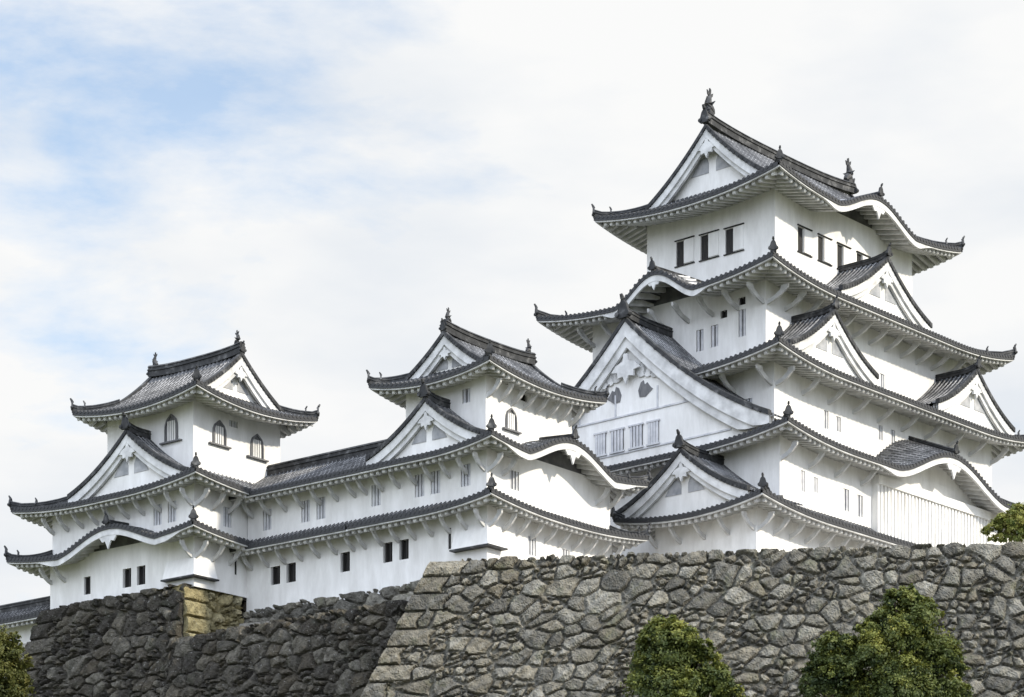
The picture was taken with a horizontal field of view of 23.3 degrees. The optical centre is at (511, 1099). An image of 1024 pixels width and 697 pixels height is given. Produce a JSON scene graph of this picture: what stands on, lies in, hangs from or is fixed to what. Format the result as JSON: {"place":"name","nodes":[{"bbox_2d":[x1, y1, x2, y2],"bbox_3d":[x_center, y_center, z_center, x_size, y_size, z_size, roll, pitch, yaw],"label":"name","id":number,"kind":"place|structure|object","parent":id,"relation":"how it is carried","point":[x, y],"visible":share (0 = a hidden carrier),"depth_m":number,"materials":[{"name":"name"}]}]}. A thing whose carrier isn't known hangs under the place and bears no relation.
{"place":"outdoors","nodes":[
{"label":"outdoors","id":0,"kind":"place"},
{"bbox_2d":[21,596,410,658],"bbox_3d":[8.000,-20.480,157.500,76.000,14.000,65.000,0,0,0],"label":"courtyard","id":1,"kind":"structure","parent":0,"point":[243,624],"depth_m":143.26,"materials":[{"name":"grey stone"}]},
{"bbox_2d":[0,596,49,677],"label":"roofed wall","id":2,"kind":"structure","parent":1,"relation":"on","point":[21,616],"depth_m":151.09,"materials":[{"name":"white paint"}]},
{"bbox_2d":[228,439,387,614],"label":"corridor building","id":3,"kind":"structure","parent":1,"relation":"on","point":[305,545],"depth_m":141.36,"materials":[{"name":"white paint"}]},
{"bbox_2d":[264,509,270,530],"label":"window","id":4,"kind":"structure","parent":3,"relation":"in","point":[267,519],"depth_m":143.39,"materials":[{"name":"grey wood"}]},
{"bbox_2d":[273,566,279,584],"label":"window","id":5,"kind":"structure","parent":3,"relation":"in","point":[276,571],"depth_m":142.97,"materials":[{"name":"brown wood"}]},
{"bbox_2d":[289,563,295,581],"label":"window","id":6,"kind":"structure","parent":3,"relation":"in","point":[292,567],"depth_m":142.17,"materials":[{"name":"brown wood"}]},
{"bbox_2d":[302,500,309,522],"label":"window","id":7,"kind":"structure","parent":3,"relation":"in","point":[305,512],"depth_m":141.47,"materials":[{"name":"grey wood"}]},
{"bbox_2d":[318,497,324,518],"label":"window","id":8,"kind":"structure","parent":3,"relation":"in","point":[321,508],"depth_m":140.72,"materials":[{"name":"white paint"}]},
{"bbox_2d":[343,552,349,571],"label":"window","id":9,"kind":"structure","parent":3,"relation":"in","point":[346,556],"depth_m":139.55,"materials":[{"name":"brown wood"}]},
{"bbox_2d":[346,307,651,593],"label":"castle turret","id":10,"kind":"object","parent":1,"relation":"on","point":[480,452],"visible":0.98,"depth_m":136.00,"materials":[{"name":"white paint"}]},
{"bbox_2d":[373,485,380,505],"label":"window","id":11,"kind":"structure","parent":10,"relation":"in","point":[376,492],"depth_m":138.13,"materials":[{"name":"white paint"}]},
{"bbox_2d":[385,542,391,562],"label":"window","id":12,"kind":"structure","parent":10,"relation":"in","point":[388,547],"depth_m":137.59,"materials":[{"name":"brown wood"}]},
{"bbox_2d":[402,539,408,559],"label":"window","id":13,"kind":"structure","parent":10,"relation":"in","point":[405,544],"depth_m":136.82,"materials":[{"name":"brown wood"}]},
{"bbox_2d":[416,474,423,496],"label":"window","id":14,"kind":"structure","parent":10,"relation":"in","point":[420,478],"depth_m":136.12,"materials":[{"name":"grey wood"}]},
{"bbox_2d":[432,470,439,493],"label":"window","id":15,"kind":"structure","parent":10,"relation":"in","point":[436,484],"depth_m":135.42,"materials":[{"name":"grey wood"}]},
{"bbox_2d":[449,528,450,548],"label":"window","id":16,"kind":"structure","parent":10,"relation":"in","point":[450,528],"depth_m":134.67,"materials":[{"name":"brown wood"}]},
{"bbox_2d":[462,464,469,486],"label":"window","id":17,"kind":"structure","parent":10,"relation":"in","point":[465,478],"depth_m":134.07,"materials":[{"name":"grey wood"}]},
{"bbox_2d":[464,388,469,402],"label":"window","id":18,"kind":"structure","parent":10,"relation":"in","point":[466,392],"depth_m":135.29,"materials":[{"name":"grey wood"}]},
{"bbox_2d":[502,408,521,434],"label":"window","id":19,"kind":"structure","parent":10,"relation":"in","point":[511,424],"depth_m":135.97,"materials":[{"name":"white paint"}]},
{"bbox_2d":[510,471,517,490],"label":"window","id":20,"kind":"structure","parent":10,"relation":"in","point":[513,475],"depth_m":135.06,"materials":[{"name":"grey wood"}]},
{"bbox_2d":[528,536,534,555],"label":"window","id":21,"kind":"structure","parent":10,"relation":"in","point":[531,543],"depth_m":136.09,"materials":[{"name":"white paint"}]},
{"bbox_2d":[562,549,567,555],"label":"window","id":22,"kind":"structure","parent":10,"relation":"in","point":[564,552],"depth_m":138.43,"materials":[{"name":"grey wood"}]},
{"bbox_2d":[534,88,1023,555],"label":"castle keep","id":23,"kind":"structure","parent":1,"relation":"on","point":[778,363],"depth_m":149.56,"materials":[{"name":"white paint"}]},
{"bbox_2d":[674,235,694,267],"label":"window","id":24,"kind":"structure","parent":23,"relation":"in","point":[685,249],"depth_m":154.47,"materials":[{"name":"white paint"}]},
{"bbox_2d":[697,329,702,351],"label":"window","id":25,"kind":"structure","parent":23,"relation":"in","point":[699,333],"depth_m":149.72,"materials":[{"name":"white paint"}]},
{"bbox_2d":[699,229,718,261],"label":"window","id":26,"kind":"structure","parent":23,"relation":"in","point":[710,242],"depth_m":153.21,"materials":[{"name":"white wood"}]},
{"bbox_2d":[712,325,717,346],"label":"window","id":27,"kind":"structure","parent":23,"relation":"in","point":[714,328],"depth_m":149.02,"materials":[{"name":"grey wood"}]},
{"bbox_2d":[722,310,726,317],"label":"window","id":28,"kind":"structure","parent":23,"relation":"in","point":[724,314],"depth_m":148.55,"materials":[{"name":"brown wood"}]},
{"bbox_2d":[723,222,743,255],"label":"window","id":29,"kind":"structure","parent":23,"relation":"in","point":[734,236],"depth_m":151.96,"materials":[{"name":"white wood"}]},
{"bbox_2d":[740,297,744,304],"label":"window","id":30,"kind":"structure","parent":23,"relation":"in","point":[742,301],"depth_m":147.68,"materials":[{"name":"brown wood"}]},
{"bbox_2d":[740,309,745,336],"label":"window","id":31,"kind":"structure","parent":23,"relation":"in","point":[742,312],"depth_m":147.54,"materials":[{"name":"white paint"}]},
{"bbox_2d":[801,471,803,491],"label":"window","id":32,"kind":"structure","parent":23,"relation":"in","point":[802,472],"depth_m":144.09,"materials":[{"name":"grey wood"}]},
{"bbox_2d":[797,224,812,257],"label":"window","id":33,"kind":"structure","parent":23,"relation":"in","point":[807,234],"depth_m":152.30,"materials":[{"name":"white paint"}]},
{"bbox_2d":[814,477,816,492],"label":"window","id":34,"kind":"structure","parent":23,"relation":"in","point":[815,479],"depth_m":145.08,"materials":[{"name":"grey wood"}]},
{"bbox_2d":[817,233,832,266],"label":"window","id":35,"kind":"structure","parent":23,"relation":"in","point":[827,243],"depth_m":153.91,"materials":[{"name":"white wood"}]},
{"bbox_2d":[824,410,826,428],"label":"window","id":36,"kind":"structure","parent":23,"relation":"in","point":[825,412],"depth_m":148.52,"materials":[{"name":"grey wood"}]},
{"bbox_2d":[836,416,839,431],"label":"window","id":37,"kind":"structure","parent":23,"relation":"in","point":[837,418],"depth_m":149.50,"materials":[{"name":"grey wood"}]},
{"bbox_2d":[837,242,851,269],"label":"window","id":38,"kind":"structure","parent":23,"relation":"in","point":[846,252],"depth_m":155.45,"materials":[{"name":"white paint"}]},
{"bbox_2d":[843,489,847,510],"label":"window","id":39,"kind":"structure","parent":23,"relation":"in","point":[845,492],"depth_m":147.47,"materials":[{"name":"white paint"}]},
{"bbox_2d":[857,495,860,516],"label":"window","id":40,"kind":"structure","parent":23,"relation":"in","point":[858,497],"depth_m":148.48,"materials":[{"name":"white paint"}]},
{"bbox_2d":[856,251,870,260],"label":"window","id":41,"kind":"structure","parent":23,"relation":"in","point":[858,256],"depth_m":157.02,"materials":[{"name":"white wood"}]},
{"bbox_2d":[878,425,881,439],"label":"window","id":42,"kind":"structure","parent":23,"relation":"in","point":[879,427],"depth_m":152.89,"materials":[{"name":"grey wood"}]},
{"bbox_2d":[880,374,882,386],"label":"window","id":43,"kind":"structure","parent":23,"relation":"in","point":[881,375],"depth_m":155.76,"materials":[{"name":"grey wood"}]},
{"bbox_2d":[891,430,893,443],"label":"window","id":44,"kind":"structure","parent":23,"relation":"in","point":[892,432],"depth_m":153.94,"materials":[{"name":"grey wood"}]},
{"bbox_2d":[980,501,1023,542],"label":"leafy tree","id":45,"kind":"object","parent":1,"relation":"on","point":[1011,521],"visible":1,"depth_m":135.69,"materials":[{"name":"green plant"}]},
{"bbox_2d":[0,0,1023,604],"label":"sky","id":46,"kind":"structure","parent":0,"point":[317,182],"materials":[{"name":"white"}]},
{"bbox_3d":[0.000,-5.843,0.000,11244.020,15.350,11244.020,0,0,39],"label":"ground","id":47,"kind":"structure","parent":0,"visible":0},
{"bbox_2d":[0,624,36,696],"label":"leafy tree","id":48,"kind":"object","parent":47,"relation":"on","point":[16,681],"visible":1,"depth_m":117.73,"materials":[{"name":"green plant"}]},
{"bbox_2d":[21,583,245,696],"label":"stone wall","id":49,"kind":"structure","parent":47,"relation":"on","point":[114,646],"depth_m":143.01,"materials":[{"name":"grey stone"}]},
{"bbox_2d":[4,330,319,616],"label":"castle turret","id":50,"kind":"object","parent":49,"relation":"on","point":[193,443],"visible":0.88,"depth_m":143.87,"materials":[{"name":"white paint"}]},
{"bbox_2d":[86,577,89,594],"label":"window","id":51,"kind":"structure","parent":50,"relation":"in","point":[87,579],"depth_m":146.61,"materials":[{"name":"brown wood"}]},
{"bbox_2d":[125,568,130,587],"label":"window","id":52,"kind":"structure","parent":50,"relation":"in","point":[127,572],"depth_m":144.51,"materials":[{"name":"brown wood"}]},
{"bbox_2d":[139,565,144,584],"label":"window","id":53,"kind":"structure","parent":50,"relation":"in","point":[141,569],"depth_m":143.77,"materials":[{"name":"brown wood"}]},
{"bbox_2d":[155,504,161,525],"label":"window","id":54,"kind":"structure","parent":50,"relation":"in","point":[158,516],"depth_m":142.93,"materials":[{"name":"grey wood"}]},
{"bbox_2d":[159,414,181,444],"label":"window","id":55,"kind":"structure","parent":50,"relation":"in","point":[171,424],"depth_m":143.25,"materials":[{"name":"grey wood"}]},
{"bbox_2d":[169,501,175,522],"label":"window","id":56,"kind":"structure","parent":50,"relation":"in","point":[172,512],"depth_m":142.20,"materials":[{"name":"grey wood"}]},
{"bbox_2d":[208,420,231,448],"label":"window","id":57,"kind":"structure","parent":50,"relation":"in","point":[219,435],"depth_m":143.77,"materials":[{"name":"white paint"}]},
{"bbox_2d":[223,507,230,527],"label":"window","id":58,"kind":"structure","parent":50,"relation":"in","point":[226,517],"depth_m":143.11,"materials":[{"name":"grey wood"}]},
{"bbox_2d":[229,420,236,427],"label":"window","id":59,"kind":"structure","parent":50,"relation":"in","point":[231,423],"depth_m":144.72,"materials":[{"name":"grey wood"}]},
{"bbox_2d":[246,434,268,462],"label":"window","id":60,"kind":"structure","parent":50,"relation":"in","point":[256,443],"depth_m":146.14,"materials":[{"name":"white paint"}]},
{"bbox_2d":[160,600,408,696],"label":"stone wall","id":61,"kind":"structure","parent":47,"relation":"on","point":[338,652],"depth_m":133.55,"materials":[{"name":"grey stone"}]},
{"bbox_2d":[243,580,419,623],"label":"stone wall","id":62,"kind":"structure","parent":61,"relation":"on","point":[352,600],"depth_m":139.74,"materials":[{"name":"grey stone"}]},
{"bbox_2d":[620,614,748,696],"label":"round tree","id":63,"kind":"object","parent":47,"relation":"on","point":[672,655],"visible":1,"depth_m":105.47,"materials":[{"name":"green plant"}]},
{"bbox_2d":[361,542,1023,696],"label":"stone wall","id":64,"kind":"structure","parent":47,"relation":"on","point":[552,625],"depth_m":125.65,"materials":[{"name":"grey stone"}]},
{"bbox_2d":[796,630,863,696],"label":"round tree","id":65,"kind":"object","parent":47,"relation":"on","point":[828,667],"visible":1,"depth_m":107.10,"materials":[{"name":"green plant"}]},
{"bbox_2d":[834,583,973,696],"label":"round tree","id":66,"kind":"object","parent":47,"relation":"on","point":[893,639],"visible":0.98,"depth_m":107.10,"materials":[{"name":"green plant"}]}
]}

